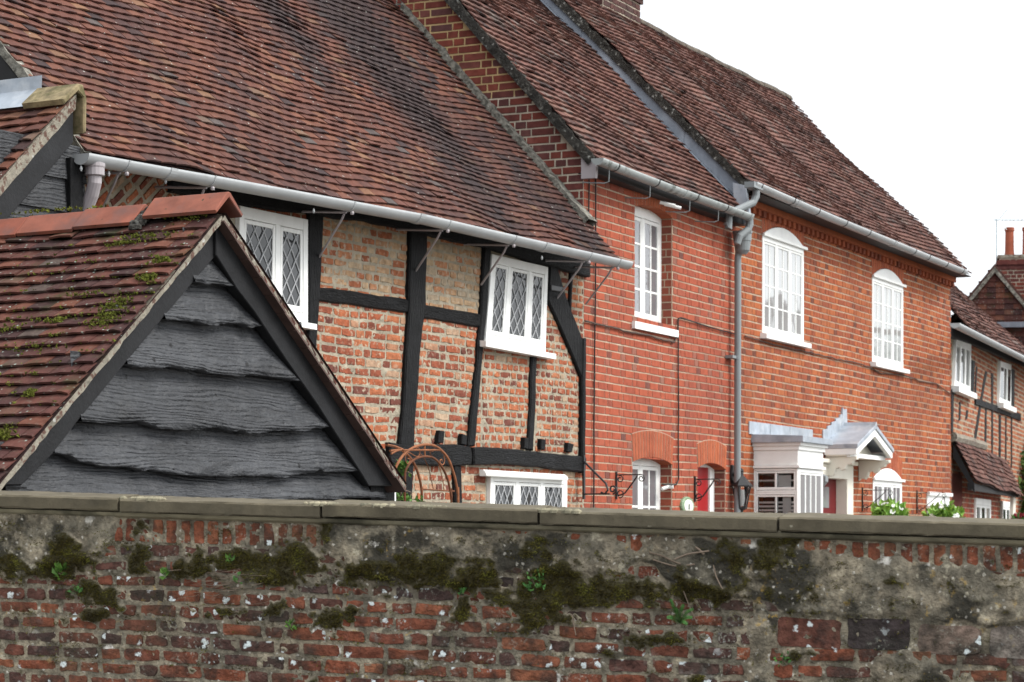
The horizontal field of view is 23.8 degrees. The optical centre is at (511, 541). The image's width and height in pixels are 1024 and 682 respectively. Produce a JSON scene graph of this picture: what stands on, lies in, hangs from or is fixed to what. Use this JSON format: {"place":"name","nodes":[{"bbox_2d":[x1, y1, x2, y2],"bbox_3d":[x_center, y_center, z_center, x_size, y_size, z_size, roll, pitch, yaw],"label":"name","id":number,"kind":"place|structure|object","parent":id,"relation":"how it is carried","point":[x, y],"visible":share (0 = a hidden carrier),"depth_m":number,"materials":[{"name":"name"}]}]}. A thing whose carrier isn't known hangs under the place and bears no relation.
{"place":"outdoors","nodes":[
{"label":"outdoors","id":0,"kind":"place"},
{"bbox_2d":[0,0,633,507],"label":"timber framed house","id":1,"kind":"structure","parent":0,"point":[416,222],"depth_m":19.42,"materials":[{"name":"brick"}]},
{"bbox_2d":[235,206,316,329],"bbox_3d":[-1.749,-1.992,17.754,0.105,0.822,1.008,0,0,29],"label":"window","id":2,"kind":"structure","parent":1,"relation":"in","point":[279,242],"depth_m":17.89,"materials":[{"name":"white paint"}]},
{"bbox_2d":[480,254,555,359],"bbox_3d":[0.037,-2.019,20.924,0.115,0.825,1.240,0,0,29],"label":"window","id":3,"kind":"structure","parent":1,"relation":"in","point":[516,318],"depth_m":20.95,"materials":[{"name":"white paint"}]},
{"bbox_2d":[480,469,567,506],"bbox_3d":[0.115,-0.270,21.058,0.120,0.670,1.557,0,0,29],"label":"window","id":4,"kind":"structure","parent":1,"relation":"in","point":[507,489],"depth_m":21.06,"materials":[{"name":"white paint"}]},
{"bbox_2d":[582,455,616,498],"bbox_3d":[0.791,-0.583,21.886,0.344,0.400,0.030,0,0,29],"label":"hanging bracket","id":5,"kind":"object","parent":1,"relation":"attached to","point":[597,475],"visible":1,"depth_m":21.92,"materials":[{"name":"black metal"}]},
{"bbox_2d":[640,0,1023,314],"label":"sky","id":6,"kind":"structure","parent":0,"point":[925,98],"materials":[{"name":"white"}]},
{"label":"ground","id":7,"kind":"structure","parent":0,"visible":0},
{"bbox_2d":[0,75,86,218],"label":"weatherboarded lean to","id":8,"kind":"object","parent":7,"relation":"on","point":[40,126],"visible":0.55,"depth_m":15.10,"materials":[{"name":"ceramic"}]},
{"bbox_2d":[0,192,406,500],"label":"outbuilding","id":9,"kind":"structure","parent":7,"relation":"on","point":[145,349],"depth_m":13.04,"materials":[{"name":"wood"}]},
{"bbox_2d":[386,443,458,502],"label":"garden arch","id":10,"kind":"structure","parent":7,"relation":"on","point":[405,454],"depth_m":17.64,"materials":[{"name":"metal"}]},
{"bbox_2d":[395,459,424,501],"bbox_3d":[-0.735,-0.413,17.455,0.155,0.355,0.439,0,0,29],"label":"climbing plant","id":11,"kind":"object","parent":10,"relation":"attached to","point":[402,465],"visible":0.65,"depth_m":17.38,"materials":[{"name":"green plant"}]},
{"bbox_2d":[0,490,1023,681],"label":"garden wall","id":12,"kind":"structure","parent":7,"relation":"on","point":[362,590],"depth_m":10.31,"materials":[{"name":"brick"}]},
{"bbox_2d":[52,561,68,579],"bbox_3d":[-2.016,0.128,10.875,0.080,0.086,0.082,0,0,17],"label":"wall weed","id":13,"kind":"object","parent":12,"relation":"attached to","point":[59,567],"depth_m":10.86,"materials":[{"name":"green plant"}]},
{"bbox_2d":[67,583,82,593],"bbox_3d":[-1.947,0.211,10.840,0.040,0.048,0.064,0,0,35],"label":"wall weed","id":14,"kind":"object","parent":12,"relation":"attached to","point":[77,590],"depth_m":10.85,"materials":[{"name":"green plant"}]},
{"bbox_2d":[159,567,169,579],"bbox_3d":[-1.531,0.140,10.723,0.048,0.059,0.054,0,0,17],"label":"wall weed","id":15,"kind":"object","parent":12,"relation":"attached to","point":[163,570],"depth_m":10.72,"materials":[{"name":"green plant"}]},
{"bbox_2d":[225,553,235,562],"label":"wall weed","id":16,"kind":"object","parent":12,"relation":"attached to","point":[231,557],"depth_m":10.63,"materials":[{"name":"green plant"}]},
{"bbox_2d":[232,571,242,583],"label":"wall weed","id":17,"kind":"object","parent":12,"relation":"attached to","point":[234,578],"depth_m":10.62,"materials":[{"name":"green plant"}]},
{"bbox_2d":[285,618,296,630],"bbox_3d":[-0.958,0.362,10.556,0.054,0.058,0.069,0,0,-1],"label":"wall weed","id":18,"kind":"object","parent":12,"relation":"attached to","point":[289,622],"depth_m":10.56,"materials":[{"name":"green plant"}]},
{"bbox_2d":[458,587,466,594],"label":"wall weed","id":19,"kind":"object","parent":12,"relation":"attached to","point":[462,590],"depth_m":10.33,"materials":[{"name":"green plant"}]},
{"bbox_2d":[522,568,545,590],"bbox_3d":[0.093,0.162,10.239,0.100,0.099,0.062,0,0,-3],"label":"wall weed","id":20,"kind":"object","parent":12,"relation":"attached to","point":[536,585],"depth_m":10.24,"materials":[{"name":"green plant"}]},
{"bbox_2d":[667,599,693,625],"bbox_3d":[0.703,0.291,10.048,0.115,0.111,0.076,0,0,17],"label":"fern","id":21,"kind":"object","parent":12,"relation":"attached to","point":[680,619],"visible":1,"depth_m":10.03,"materials":[{"name":"green plant"}]},
{"bbox_2d":[773,651,790,666],"bbox_3d":[1.103,0.480,9.944,0.074,0.072,0.053,0,0,-3],"label":"wall weed","id":22,"kind":"object","parent":12,"relation":"attached to","point":[783,658],"depth_m":9.94,"materials":[{"name":"green plant"}]},
{"bbox_2d":[390,0,754,511],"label":"red brick cottage","id":23,"kind":"structure","parent":7,"relation":"on","point":[653,198],"depth_m":23.68,"materials":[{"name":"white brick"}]},
{"bbox_2d":[615,472,644,498],"bbox_3d":[1.104,-0.526,22.719,0.294,0.260,0.019,0,0,25],"label":"hanging bracket","id":24,"kind":"object","parent":23,"relation":"attached to","point":[617,495],"visible":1,"depth_m":22.75,"materials":[{"name":"black metal"}]},
{"bbox_2d":[632,458,659,509],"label":"window","id":25,"kind":"structure","parent":23,"relation":"in","point":[646,493],"depth_m":23.86,"materials":[{"name":"white paint"}]},
{"bbox_2d":[631,206,678,337],"bbox_3d":[1.320,-2.641,23.700,0.210,1.223,1.146,0,0,25],"label":"window","id":26,"kind":"structure","parent":23,"relation":"in","point":[648,226],"depth_m":23.85,"materials":[{"name":"white paint"}]},
{"bbox_2d":[680,497,693,510],"bbox_3d":[1.765,-0.356,24.443,0.039,0.189,0.339,0,0,25],"label":"house number plaque","id":27,"kind":"object","parent":23,"relation":"attached to","point":[686,503],"visible":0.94,"depth_m":24.40,"materials":[{"name":"ceramic"}]},
{"bbox_2d":[697,467,707,510],"bbox_3d":[1.894,0.309,25.163,0.058,2.162,0.658,0,0,25],"label":"door","id":28,"kind":"structure","parent":23,"relation":"in","point":[702,472],"depth_m":25.33,"materials":[{"name":"red paint"}]},
{"bbox_2d":[694,476,720,501],"bbox_3d":[1.979,-0.532,24.611,0.287,0.260,0.020,0,0,25],"label":"hanging bracket","id":29,"kind":"object","parent":23,"relation":"attached to","point":[695,494],"visible":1,"depth_m":24.64,"materials":[{"name":"black metal"}]},
{"bbox_2d":[539,0,971,515],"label":"orange brick house","id":30,"kind":"structure","parent":7,"relation":"on","point":[847,272],"depth_m":28.77,"materials":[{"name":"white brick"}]},
{"bbox_2d":[730,465,752,511],"bbox_3d":[2.414,-0.540,25.631,0.216,0.544,0.236,0,0,25],"label":"wall lantern","id":31,"kind":"object","parent":30,"relation":"attached to","point":[745,483],"depth_m":25.60,"materials":[{"name":"black metal"}]},
{"bbox_2d":[754,468,798,492],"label":"window","id":32,"kind":"structure","parent":30,"relation":"in","point":[757,489],"depth_m":26.23,"materials":[{"name":"white paint"}]},
{"bbox_2d":[754,492,798,512],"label":"window","id":33,"kind":"structure","parent":30,"relation":"in","point":[770,494],"depth_m":26.23,"materials":[{"name":"white paint"}]},
{"bbox_2d":[760,227,811,347],"bbox_3d":[3.026,-2.861,27.231,0.182,1.286,1.574,0,0,25],"label":"window","id":34,"kind":"structure","parent":30,"relation":"in","point":[782,252],"depth_m":27.22,"materials":[{"name":"white paint"}]},
{"bbox_2d":[749,421,832,513],"bbox_3d":[3.269,0.027,27.043,0.587,2.646,2.200,0,0,25],"label":"bay window","id":35,"kind":"structure","parent":30,"relation":"in","point":[774,446],"depth_m":26.28,"materials":[{"name":"white paint"}]},
{"bbox_2d":[799,469,822,512],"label":"window","id":36,"kind":"structure","parent":30,"relation":"in","point":[810,481],"depth_m":26.54,"materials":[{"name":"white paint"}]},
{"bbox_2d":[823,474,827,486],"bbox_3d":[3.543,-0.710,28.015,0.175,0.200,0.100,0,0,25],"label":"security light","id":37,"kind":"object","parent":30,"relation":"attached to","point":[825,479],"visible":0.24,"depth_m":27.96,"materials":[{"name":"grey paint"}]},
{"bbox_2d":[823,479,835,513],"bbox_3d":[3.666,0.321,28.887,0.056,2.137,1.074,0,0,25],"label":"door","id":38,"kind":"structure","parent":30,"relation":"in","point":[829,490],"depth_m":29.12,"materials":[{"name":"red paint"}]},
{"bbox_2d":[862,487,892,511],"bbox_3d":[4.489,-0.518,29.885,0.391,0.300,0.014,0,0,25],"label":"hanging bracket","id":39,"kind":"object","parent":30,"relation":"attached to","point":[867,494],"visible":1,"depth_m":29.94,"materials":[{"name":"black metal"}]},
{"bbox_2d":[871,494,909,515],"bbox_3d":[4.626,-0.298,29.835,0.539,0.571,0.629,0,0,25],"label":"hanging basket","id":40,"kind":"object","parent":39,"relation":"hanging from","point":[890,506],"visible":0.49,"depth_m":29.72,"materials":[{"name":"green plant"}]},
{"bbox_2d":[872,468,904,506],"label":"window","id":41,"kind":"structure","parent":30,"relation":"in","point":[887,480],"depth_m":30.94,"materials":[{"name":"white paint"}]},
{"bbox_2d":[870,269,909,373],"bbox_3d":[4.776,-2.825,31.001,0.182,1.283,1.530,0,0,25],"label":"window","id":42,"kind":"structure","parent":30,"relation":"in","point":[887,289],"depth_m":30.97,"materials":[{"name":"white paint"}]},
{"bbox_2d":[916,490,945,512],"bbox_3d":[5.541,-0.526,32.135,0.403,0.305,0.014,0,0,25],"label":"hanging bracket","id":43,"kind":"object","parent":30,"relation":"attached to","point":[917,507],"visible":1,"depth_m":32.20,"materials":[{"name":"black metal"}]},
{"bbox_2d":[921,497,965,517],"bbox_3d":[5.701,-0.302,32.070,0.634,0.582,0.581,0,0,25],"label":"hanging basket","id":44,"kind":"object","parent":43,"relation":"hanging from","point":[944,510],"visible":0.41,"depth_m":31.96,"materials":[{"name":"green plant"}]},
{"bbox_2d":[950,284,1023,518],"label":"timber cottage","id":45,"kind":"structure","parent":7,"relation":"on","point":[987,399],"depth_m":37.81,"materials":[{"name":"brick"}]},
{"bbox_2d":[952,473,961,516],"bbox_3d":[6.419,0.188,35.103,0.014,2.325,1.096,0,0,18],"label":"doorway","id":46,"kind":"structure","parent":45,"relation":"in","point":[956,478],"depth_m":35.13,"materials":[{"name":"red wood"}]},
{"bbox_2d":[951,339,976,398],"bbox_3d":[6.567,-2.533,35.390,0.140,0.825,1.989,0,0,18],"label":"window","id":47,"kind":"structure","parent":45,"relation":"in","point":[961,366],"depth_m":35.28,"materials":[{"name":"white paint"}]},
{"bbox_2d":[973,498,990,517],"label":"window","id":48,"kind":"structure","parent":45,"relation":"in","point":[982,507],"depth_m":37.61,"materials":[{"name":"white paint"}]},
{"bbox_2d":[1000,501,1009,518],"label":"window","id":49,"kind":"structure","parent":45,"relation":"in","point":[1004,505],"depth_m":40.46,"materials":[{"name":"white paint"}]},
{"bbox_2d":[997,361,1016,412],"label":"window","id":50,"kind":"structure","parent":45,"relation":"in","point":[1004,369],"depth_m":40.31,"materials":[{"name":"white paint"}]},
{"bbox_2d":[951,227,1023,343],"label":"tile hung gable house","id":51,"kind":"structure","parent":7,"relation":"on","point":[997,293],"depth_m":45.96,"materials":[{"name":"ceramic"}]},
{"bbox_2d":[996,209,1023,260],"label":"television aerial","id":52,"kind":"object","parent":51,"relation":"attached to","point":[1005,228],"visible":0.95,"depth_m":47.26,"materials":[{"name":"metal"}]},
{"bbox_2d":[1018,451,1023,512],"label":"tree","id":53,"kind":"object","parent":7,"relation":"on","point":[1021,485],"visible":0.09,"depth_m":42.94,"materials":[{"name":"green plant"}]},
{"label":"pavement","id":54,"kind":"structure","parent":0,"visible":0},
{"bbox_2d":[1011,512,1023,518],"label":"flowering plant","id":55,"kind":"object","parent":54,"relation":"on","point":[1018,515],"visible":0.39,"depth_m":29.94,"materials":[{"name":"green plant"}]}
]}

